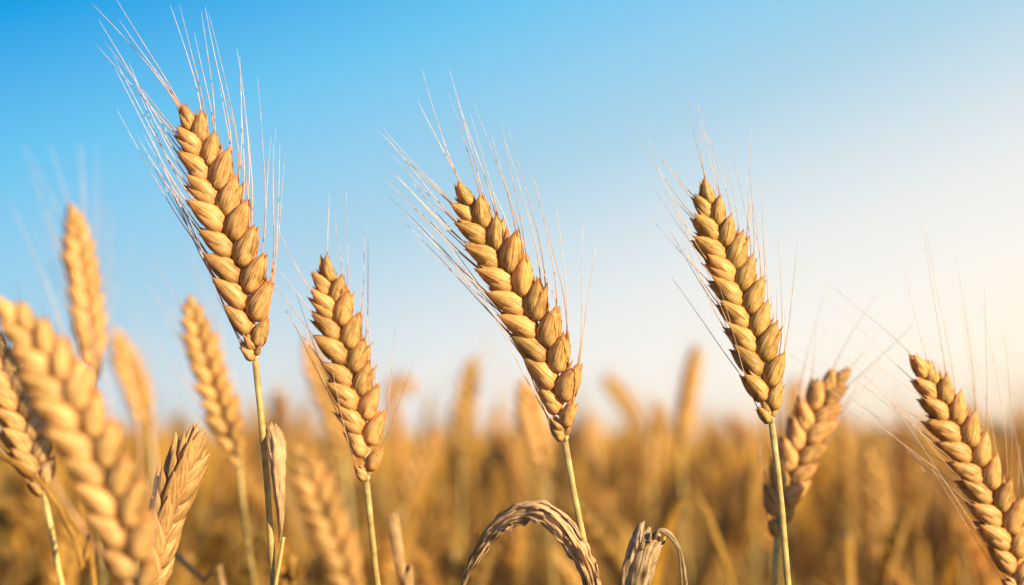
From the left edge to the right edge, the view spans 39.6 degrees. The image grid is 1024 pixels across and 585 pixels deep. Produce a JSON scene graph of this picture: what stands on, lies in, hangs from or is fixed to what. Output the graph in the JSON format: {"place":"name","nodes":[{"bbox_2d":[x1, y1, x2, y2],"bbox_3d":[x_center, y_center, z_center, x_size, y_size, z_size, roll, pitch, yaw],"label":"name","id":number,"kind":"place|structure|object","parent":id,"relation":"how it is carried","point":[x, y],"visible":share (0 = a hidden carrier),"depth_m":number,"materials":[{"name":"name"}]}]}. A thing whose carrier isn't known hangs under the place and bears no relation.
{"place":"outdoors","nodes":[
{"label":"outdoors","id":0,"kind":"place"},
{"bbox_2d":[68,516,859,584],"bbox_3d":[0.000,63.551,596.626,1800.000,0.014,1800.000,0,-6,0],"label":"ground","id":1,"kind":"structure","parent":0,"point":[541,549],"depth_m":11.15,"materials":[{"name":"soil"}]},
{"bbox_2d":[0,426,21,584],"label":"wheat stalk","id":2,"kind":"object","parent":1,"relation":"on","point":[5,536],"visible":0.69,"depth_m":0.92,"materials":[{"name":"brown plant"}]},
{"bbox_2d":[0,471,50,584],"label":"wheat stalk","id":3,"kind":"object","parent":1,"relation":"on","point":[25,528],"visible":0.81,"depth_m":0.92,"materials":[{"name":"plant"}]},
{"bbox_2d":[0,283,64,584],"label":"wheat stalk","id":4,"kind":"object","parent":1,"relation":"on","point":[15,440],"visible":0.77,"depth_m":0.55,"materials":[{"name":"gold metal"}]},
{"bbox_2d":[0,489,86,584],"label":"wheat stalk","id":5,"kind":"object","parent":1,"relation":"on","point":[5,563],"visible":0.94,"depth_m":0.78,"materials":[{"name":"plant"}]},
{"bbox_2d":[0,453,96,584],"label":"dry leaf","id":6,"kind":"object","parent":1,"relation":"on","point":[89,552],"visible":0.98,"depth_m":0.42,"materials":[{"name":"plant"}]},
{"bbox_2d":[3,474,95,584],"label":"wheat stalk","id":7,"kind":"object","parent":1,"relation":"on","point":[47,552],"visible":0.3,"depth_m":0.93,"materials":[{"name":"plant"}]},
{"bbox_2d":[0,427,107,573],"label":"wheat stalk","id":8,"kind":"object","parent":1,"relation":"on","point":[33,506],"visible":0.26,"depth_m":0.98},
{"bbox_2d":[23,146,132,584],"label":"wheat stalk","id":9,"kind":"object","parent":1,"relation":"on","point":[79,245],"visible":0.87,"depth_m":0.70,"materials":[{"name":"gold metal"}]},
{"bbox_2d":[0,199,156,584],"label":"wheat stalk","id":10,"kind":"object","parent":1,"relation":"on","point":[57,376],"visible":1,"depth_m":0.37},
{"bbox_2d":[39,385,145,584],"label":"wheat stalk","id":11,"kind":"object","parent":1,"relation":"on","point":[69,571],"visible":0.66,"depth_m":0.85,"materials":[{"name":"brown plant"}]},
{"bbox_2d":[55,291,155,475],"bbox_3d":[-0.254,0.493,0.874,0.084,1.002,0.021,3,-7,-25],"label":"wheat stalk","id":12,"kind":"object","parent":1,"relation":"on","point":[123,371],"visible":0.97,"depth_m":0.92,"materials":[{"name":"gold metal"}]},
{"bbox_2d":[137,422,210,584],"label":"wheat stalk","id":13,"kind":"object","parent":1,"relation":"on","point":[181,474],"visible":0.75,"depth_m":0.49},
{"bbox_2d":[152,340,203,584],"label":"wheat stalk","id":14,"kind":"object","parent":1,"relation":"on","point":[180,428],"visible":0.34,"depth_m":1.35,"materials":[{"name":"brown plant"}]},
{"bbox_2d":[98,2,286,584],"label":"wheat stalk","id":15,"kind":"object","parent":1,"relation":"on","point":[219,206],"visible":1,"depth_m":0.48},
{"bbox_2d":[151,251,256,584],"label":"wheat stalk","id":16,"kind":"object","parent":1,"relation":"on","point":[213,388],"visible":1,"depth_m":0.66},
{"bbox_2d":[167,455,247,584],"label":"wheat stalk","id":17,"kind":"object","parent":1,"relation":"on","point":[180,575],"visible":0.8,"depth_m":0.81,"materials":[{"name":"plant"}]},
{"bbox_2d":[184,452,245,584],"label":"wheat stalk","id":18,"kind":"object","parent":1,"relation":"on","point":[214,518],"visible":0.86,"depth_m":1.13,"materials":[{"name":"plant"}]},
{"bbox_2d":[191,390,267,579],"bbox_3d":[-0.321,0.570,1.414,0.114,0.962,0.161,-1,-7,13],"label":"wheat stalk","id":19,"kind":"object","parent":1,"relation":"on","point":[223,478],"visible":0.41,"depth_m":1.49,"materials":[{"name":"brown plant"}]},
{"bbox_2d":[214,433,303,584],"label":"wheat stalk","id":20,"kind":"object","parent":1,"relation":"on","point":[259,503],"visible":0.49,"depth_m":0.90,"materials":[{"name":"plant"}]},
{"bbox_2d":[222,449,316,584],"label":"wheat stalk","id":21,"kind":"object","parent":1,"relation":"on","point":[258,545],"visible":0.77,"depth_m":0.78,"materials":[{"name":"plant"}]},
{"bbox_2d":[262,347,289,530],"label":"wheat stalk","id":22,"kind":"object","parent":1,"relation":"on","point":[279,409],"visible":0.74,"depth_m":1.30,"materials":[{"name":"beige plant"}]},
{"bbox_2d":[239,327,312,582],"bbox_3d":[-0.257,0.533,1.295,0.164,1.011,0.055,-2,-6,15],"label":"wheat stalk","id":23,"kind":"object","parent":1,"relation":"on","point":[258,465],"visible":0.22,"depth_m":1.31,"materials":[{"name":"brown plant"}]},
{"bbox_2d":[244,399,309,584],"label":"wheat stalk","id":24,"kind":"object","parent":1,"relation":"on","point":[301,554],"visible":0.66,"depth_m":1.10,"materials":[{"name":"brown plant"}]},
{"bbox_2d":[283,369,319,526],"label":"wheat stalk","id":25,"kind":"object","parent":1,"relation":"on","point":[302,424],"visible":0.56,"depth_m":1.46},
{"bbox_2d":[249,400,363,584],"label":"wheat stalk","id":26,"kind":"object","parent":1,"relation":"on","point":[333,540],"visible":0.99,"depth_m":0.80,"materials":[{"name":"yellow plant"}]},
{"bbox_2d":[269,311,352,531],"bbox_3d":[-0.120,0.499,0.876,0.078,0.990,0.024,2,-6,-18],"label":"wheat stalk","id":27,"kind":"object","parent":1,"relation":"on","point":[332,423],"visible":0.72,"depth_m":0.92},
{"bbox_2d":[283,401,371,573],"bbox_3d":[-0.111,0.525,0.976,0.151,0.959,0.066,-3,-7,26],"label":"wheat stalk","id":28,"kind":"object","parent":1,"relation":"on","point":[334,469],"visible":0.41,"depth_m":1.04,"materials":[{"name":"brown plant"}]},
{"bbox_2d":[266,193,412,584],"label":"wheat stalk","id":29,"kind":"object","parent":1,"relation":"on","point":[354,391],"visible":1,"depth_m":0.50,"materials":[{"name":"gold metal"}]},
{"bbox_2d":[299,508,379,584],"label":"wheat stalk","id":30,"kind":"object","parent":1,"relation":"on","point":[318,573],"visible":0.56,"depth_m":1.15,"materials":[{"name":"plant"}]},
{"bbox_2d":[357,442,397,544],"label":"wheat stalk","id":31,"kind":"object","parent":1,"relation":"on","point":[379,491],"visible":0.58,"depth_m":1.46,"materials":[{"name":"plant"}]},
{"bbox_2d":[350,475,426,584],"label":"wheat stalk","id":32,"kind":"object","parent":1,"relation":"on","point":[387,560],"visible":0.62,"depth_m":1.01,"materials":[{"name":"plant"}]},
{"bbox_2d":[363,421,424,582],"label":"wheat stalk","id":33,"kind":"object","parent":1,"relation":"on","point":[415,513],"visible":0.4,"depth_m":1.35,"materials":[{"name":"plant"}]},
{"bbox_2d":[387,512,413,584],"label":"dry leaf","id":34,"kind":"object","parent":1,"relation":"on","point":[404,574],"visible":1,"depth_m":0.56,"materials":[{"name":"beige plant"}]},
{"bbox_2d":[384,348,423,542],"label":"wheat stalk","id":35,"kind":"object","parent":1,"relation":"on","point":[399,384],"visible":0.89,"depth_m":1.45,"materials":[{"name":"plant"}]},
{"bbox_2d":[322,435,486,584],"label":"wheat stalk","id":36,"kind":"object","parent":1,"relation":"on","point":[440,517],"visible":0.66,"depth_m":1.05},
{"bbox_2d":[373,454,463,584],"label":"wheat stalk","id":37,"kind":"object","parent":1,"relation":"on","point":[421,567],"visible":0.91,"depth_m":0.81,"materials":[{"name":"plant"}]},
{"bbox_2d":[373,340,471,543],"bbox_3d":[-0.120,0.544,1.344,0.220,0.998,0.063,-1,-6,6],"label":"wheat stalk","id":38,"kind":"object","parent":1,"relation":"on","point":[398,423],"visible":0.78,"depth_m":1.39,"materials":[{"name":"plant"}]},
{"bbox_2d":[407,438,466,549],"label":"wheat stalk","id":39,"kind":"object","parent":1,"relation":"on","point":[446,527],"visible":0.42,"depth_m":1.12,"materials":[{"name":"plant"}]},
{"bbox_2d":[390,379,484,584],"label":"wheat stalk","id":40,"kind":"object","parent":1,"relation":"on","point":[422,459],"visible":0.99,"depth_m":1.00,"materials":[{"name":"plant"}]},
{"bbox_2d":[406,456,487,584],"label":"wheat stalk","id":41,"kind":"object","parent":1,"relation":"on","point":[448,566],"visible":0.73,"depth_m":0.88,"materials":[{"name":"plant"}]},
{"bbox_2d":[424,359,480,534],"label":"wheat stalk","id":42,"kind":"object","parent":1,"relation":"on","point":[452,418],"visible":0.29,"depth_m":1.47,"materials":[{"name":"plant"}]},
{"bbox_2d":[418,399,492,584],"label":"wheat stalk","id":43,"kind":"object","parent":1,"relation":"on","point":[477,517],"visible":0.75,"depth_m":1.13,"materials":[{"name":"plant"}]},
{"bbox_2d":[381,431,558,584],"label":"wheat stalk","id":44,"kind":"object","parent":1,"relation":"on","point":[451,538],"visible":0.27,"depth_m":0.91,"materials":[{"name":"brown plant"}]},
{"bbox_2d":[442,319,499,555],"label":"wheat stalk","id":45,"kind":"object","parent":1,"relation":"on","point":[467,394],"visible":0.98,"depth_m":1.12,"materials":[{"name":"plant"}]},
{"bbox_2d":[375,70,600,584],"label":"wheat stalk","id":46,"kind":"object","parent":1,"relation":"on","point":[517,294],"visible":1,"depth_m":0.48,"materials":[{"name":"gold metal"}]},
{"bbox_2d":[459,371,523,576],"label":"wheat stalk","id":47,"kind":"object","parent":1,"relation":"on","point":[485,468],"visible":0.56,"depth_m":1.24,"materials":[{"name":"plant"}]},
{"bbox_2d":[474,382,529,584],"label":"wheat stalk","id":48,"kind":"object","parent":1,"relation":"on","point":[508,454],"visible":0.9,"depth_m":1.25,"materials":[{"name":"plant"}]},
{"bbox_2d":[447,442,561,584],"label":"wheat stalk","id":49,"kind":"object","parent":1,"relation":"on","point":[476,577],"visible":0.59,"depth_m":0.82,"materials":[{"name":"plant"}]},
{"bbox_2d":[463,320,554,584],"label":"wheat stalk","id":50,"kind":"object","parent":1,"relation":"on","point":[532,425],"visible":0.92,"depth_m":0.86,"materials":[{"name":"yellow plant"}]},
{"bbox_2d":[475,402,554,548],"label":"wheat stalk","id":51,"kind":"object","parent":1,"relation":"on","point":[537,494],"visible":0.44,"depth_m":1.38,"materials":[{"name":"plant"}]},
{"bbox_2d":[482,462,580,584],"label":"wheat stalk","id":52,"kind":"object","parent":1,"relation":"on","point":[507,565],"visible":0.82,"depth_m":0.91,"materials":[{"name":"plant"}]},
{"bbox_2d":[503,470,564,584],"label":"wheat stalk","id":53,"kind":"object","parent":1,"relation":"on","point":[521,569],"visible":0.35,"depth_m":1.04,"materials":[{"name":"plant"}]},
{"bbox_2d":[464,479,608,584],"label":"wheat stalk","id":54,"kind":"object","parent":1,"relation":"on","point":[565,573],"visible":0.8,"depth_m":0.88,"materials":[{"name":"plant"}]},
{"bbox_2d":[547,377,598,584],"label":"wheat stalk","id":55,"kind":"object","parent":1,"relation":"on","point":[561,465],"visible":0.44,"depth_m":1.27,"materials":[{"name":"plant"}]},
{"bbox_2d":[563,360,593,581],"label":"wheat stalk","id":56,"kind":"object","parent":1,"relation":"on","point":[574,447],"visible":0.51,"depth_m":1.24,"materials":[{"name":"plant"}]},
{"bbox_2d":[576,380,609,567],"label":"wheat stalk","id":57,"kind":"object","parent":1,"relation":"on","point":[589,435],"visible":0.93,"depth_m":1.30,"materials":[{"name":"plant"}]},
{"bbox_2d":[572,335,655,522],"bbox_3d":[0.103,0.539,1.310,0.096,1.001,0.040,2,-6,-19],"label":"wheat stalk","id":58,"kind":"object","parent":1,"relation":"on","point":[620,395],"visible":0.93,"depth_m":1.35,"materials":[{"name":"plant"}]},
{"bbox_2d":[499,436,734,584],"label":"wheat stalk","id":59,"kind":"object","parent":1,"relation":"on","point":[611,557],"visible":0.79,"depth_m":0.80,"materials":[{"name":"brown plant"}]},
{"bbox_2d":[580,443,654,582],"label":"wheat stalk","id":60,"kind":"object","parent":1,"relation":"on","point":[597,517],"visible":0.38,"depth_m":1.03,"materials":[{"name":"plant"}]},
{"bbox_2d":[600,390,657,514],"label":"wheat stalk","id":61,"kind":"object","parent":1,"relation":"on","point":[617,458],"visible":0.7,"depth_m":1.42,"materials":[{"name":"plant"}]},
{"bbox_2d":[594,435,668,584],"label":"wheat stalk","id":62,"kind":"object","parent":1,"relation":"on","point":[625,535],"visible":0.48,"depth_m":0.97,"materials":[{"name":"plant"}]},
{"bbox_2d":[615,363,659,531],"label":"wheat stalk","id":63,"kind":"object","parent":1,"relation":"on","point":[631,469],"visible":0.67,"depth_m":1.27,"materials":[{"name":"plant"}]},
{"bbox_2d":[620,392,657,529],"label":"wheat stalk","id":64,"kind":"object","parent":1,"relation":"on","point":[639,490],"visible":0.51,"depth_m":1.19,"materials":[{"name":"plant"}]},
{"bbox_2d":[571,403,731,570],"bbox_3d":[0.135,0.571,1.329,0.155,0.942,0.090,2,-6,-22],"label":"wheat stalk","id":65,"kind":"object","parent":1,"relation":"on","point":[656,495],"visible":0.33,"depth_m":1.37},
{"bbox_2d":[621,520,687,584],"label":"broken leaf","id":66,"kind":"object","parent":1,"relation":"on","point":[643,551],"visible":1,"depth_m":0.48,"materials":[{"name":"plant"}]},
{"bbox_2d":[631,355,680,531],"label":"wheat stalk","id":67,"kind":"object","parent":1,"relation":"on","point":[661,429],"visible":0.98,"depth_m":1.20,"materials":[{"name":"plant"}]},
{"bbox_2d":[600,443,729,536],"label":"wheat stalk","id":68,"kind":"object","parent":1,"relation":"on","point":[667,508],"visible":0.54,"depth_m":1.29,"materials":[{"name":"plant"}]},
{"bbox_2d":[646,459,711,584],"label":"wheat stalk","id":69,"kind":"object","parent":1,"relation":"on","point":[668,576],"visible":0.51,"depth_m":1.18,"materials":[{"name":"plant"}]},
{"bbox_2d":[665,285,725,584],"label":"wheat stalk","id":70,"kind":"object","parent":1,"relation":"on","point":[685,406],"visible":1,"depth_m":1.12,"materials":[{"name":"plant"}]},
{"bbox_2d":[672,413,730,569],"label":"wheat stalk","id":71,"kind":"object","parent":1,"relation":"on","point":[705,469],"visible":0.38,"depth_m":1.32,"materials":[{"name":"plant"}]},
{"bbox_2d":[669,429,734,578],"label":"wheat stalk","id":72,"kind":"object","parent":1,"relation":"on","point":[710,505],"visible":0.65,"depth_m":1.21,"materials":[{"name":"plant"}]},
{"bbox_2d":[632,104,798,584],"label":"wheat stalk","id":73,"kind":"object","parent":1,"relation":"on","point":[753,332],"visible":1,"depth_m":0.49,"materials":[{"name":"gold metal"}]},
{"bbox_2d":[673,476,761,584],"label":"wheat stalk","id":74,"kind":"object","parent":1,"relation":"on","point":[705,570],"visible":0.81,"depth_m":1.11,"materials":[{"name":"plant"}]},
{"bbox_2d":[691,379,750,584],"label":"wheat stalk","id":75,"kind":"object","parent":1,"relation":"on","point":[715,444],"visible":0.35,"depth_m":1.45,"materials":[{"name":"plant"}]},
{"bbox_2d":[698,395,754,571],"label":"wheat stalk","id":76,"kind":"object","parent":1,"relation":"on","point":[728,469],"visible":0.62,"depth_m":1.45,"materials":[{"name":"plant"}]},
{"bbox_2d":[713,394,761,584],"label":"wheat stalk","id":77,"kind":"object","parent":1,"relation":"on","point":[731,419],"visible":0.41,"depth_m":1.40,"materials":[{"name":"plant"}]},
{"bbox_2d":[717,420,767,583],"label":"wheat stalk","id":78,"kind":"object","parent":1,"relation":"on","point":[738,504],"visible":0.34,"depth_m":1.30,"materials":[{"name":"plant"}]},
{"bbox_2d":[706,372,780,584],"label":"wheat stalk","id":79,"kind":"object","parent":1,"relation":"on","point":[768,542],"visible":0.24,"depth_m":1.19,"materials":[{"name":"plant"}]},
{"bbox_2d":[732,402,783,579],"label":"wheat stalk","id":80,"kind":"object","parent":1,"relation":"on","point":[750,497],"visible":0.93,"depth_m":1.11,"materials":[{"name":"plant"}]},
{"bbox_2d":[743,390,816,584],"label":"wheat stalk","id":81,"kind":"object","parent":1,"relation":"on","point":[762,515],"visible":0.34,"depth_m":1.10,"materials":[{"name":"plant"}]},
{"bbox_2d":[777,332,822,574],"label":"wheat stalk","id":82,"kind":"object","parent":1,"relation":"on","point":[790,395],"visible":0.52,"depth_m":1.30,"materials":[{"name":"plant"}]},
{"bbox_2d":[779,416,831,537],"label":"wheat stalk","id":83,"kind":"object","parent":1,"relation":"on","point":[817,488],"visible":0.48,"depth_m":1.47,"materials":[{"name":"plant"}]},
{"bbox_2d":[797,444,849,584],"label":"wheat stalk","id":84,"kind":"object","parent":1,"relation":"on","point":[832,572],"visible":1,"depth_m":0.97,"materials":[{"name":"plant"}]},
{"bbox_2d":[801,350,862,549],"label":"wheat stalk","id":85,"kind":"object","parent":1,"relation":"on","point":[846,480],"visible":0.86,"depth_m":1.20,"materials":[{"name":"plant"}]},
{"bbox_2d":[750,286,915,584],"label":"wheat stalk","id":86,"kind":"object","parent":1,"relation":"on","point":[811,426],"visible":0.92,"depth_m":0.56,"materials":[{"name":"plant"}]},
{"bbox_2d":[826,421,886,546],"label":"wheat stalk","id":87,"kind":"object","parent":1,"relation":"on","point":[838,496],"visible":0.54,"depth_m":1.40,"materials":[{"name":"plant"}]},
{"bbox_2d":[765,414,949,584],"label":"wheat stalk","id":88,"kind":"object","parent":1,"relation":"on","point":[892,546],"visible":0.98,"depth_m":0.82,"materials":[{"name":"brown plant"}]},
{"bbox_2d":[832,360,902,551],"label":"wheat stalk","id":89,"kind":"object","parent":1,"relation":"on","point":[869,470],"visible":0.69,"depth_m":0.97,"materials":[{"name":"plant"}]},
{"bbox_2d":[844,372,899,568],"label":"wheat stalk","id":90,"kind":"object","parent":1,"relation":"on","point":[873,439],"visible":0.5,"depth_m":1.44,"materials":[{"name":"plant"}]},
{"bbox_2d":[801,427,943,584],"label":"wheat stalk","id":91,"kind":"object","parent":1,"relation":"on","point":[920,489],"visible":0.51,"depth_m":1.25,"materials":[{"name":"brown plant"}]},
{"bbox_2d":[828,465,918,584],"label":"wheat stalk","id":92,"kind":"object","parent":1,"relation":"on","point":[900,564],"visible":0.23,"depth_m":0.89,"materials":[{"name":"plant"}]},
{"bbox_2d":[808,485,975,584],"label":"wheat stalk","id":93,"kind":"object","parent":1,"relation":"on","point":[872,550],"visible":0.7,"depth_m":0.85,"materials":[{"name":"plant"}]},
{"bbox_2d":[882,367,920,567],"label":"wheat stalk","id":94,"kind":"object","parent":1,"relation":"on","point":[898,482],"visible":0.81,"depth_m":1.33,"materials":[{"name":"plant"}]},
{"bbox_2d":[791,224,1023,584],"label":"wheat stalk","id":95,"kind":"object","parent":1,"relation":"on","point":[952,425],"visible":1,"depth_m":0.51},
{"bbox_2d":[885,370,938,563],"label":"wheat stalk","id":96,"kind":"object","parent":1,"relation":"on","point":[923,443],"visible":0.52,"depth_m":1.57,"materials":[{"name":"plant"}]},
{"bbox_2d":[887,384,936,584],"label":"wheat stalk","id":97,"kind":"object","parent":1,"relation":"on","point":[913,475],"visible":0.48,"depth_m":1.29,"materials":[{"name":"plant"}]},
{"bbox_2d":[838,449,1003,584],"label":"wheat stalk","id":98,"kind":"object","parent":1,"relation":"on","point":[939,575],"visible":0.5,"depth_m":1.05,"materials":[{"name":"brown plant"}]},
{"bbox_2d":[913,452,953,584],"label":"wheat stalk","id":99,"kind":"object","parent":1,"relation":"on","point":[922,541],"visible":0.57,"depth_m":1.22,"materials":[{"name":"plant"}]},
{"bbox_2d":[908,435,969,584],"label":"wheat stalk","id":100,"kind":"object","parent":1,"relation":"on","point":[948,524],"visible":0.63,"depth_m":0.95,"materials":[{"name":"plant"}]},
{"bbox_2d":[919,456,998,584],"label":"wheat stalk","id":101,"kind":"object","parent":1,"relation":"on","point":[977,557],"visible":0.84,"depth_m":0.88,"materials":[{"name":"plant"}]},
{"bbox_2d":[955,352,1018,500],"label":"wheat stalk","id":102,"kind":"object","parent":1,"relation":"on","point":[995,431],"visible":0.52,"depth_m":1.44,"materials":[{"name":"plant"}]},
{"bbox_2d":[983,375,1023,489],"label":"wheat stalk","id":103,"kind":"object","parent":1,"relation":"on","point":[1007,467],"visible":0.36,"depth_m":1.16,"materials":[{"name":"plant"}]},
{"bbox_2d":[0,340,1021,584],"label":"wheat field","id":104,"kind":"structure","parent":0,"point":[800,530],"depth_m":1.94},
{"bbox_2d":[0,0,1023,440],"label":"sky","id":105,"kind":"structure","parent":0,"point":[871,123],"materials":[{"name":"blue"}]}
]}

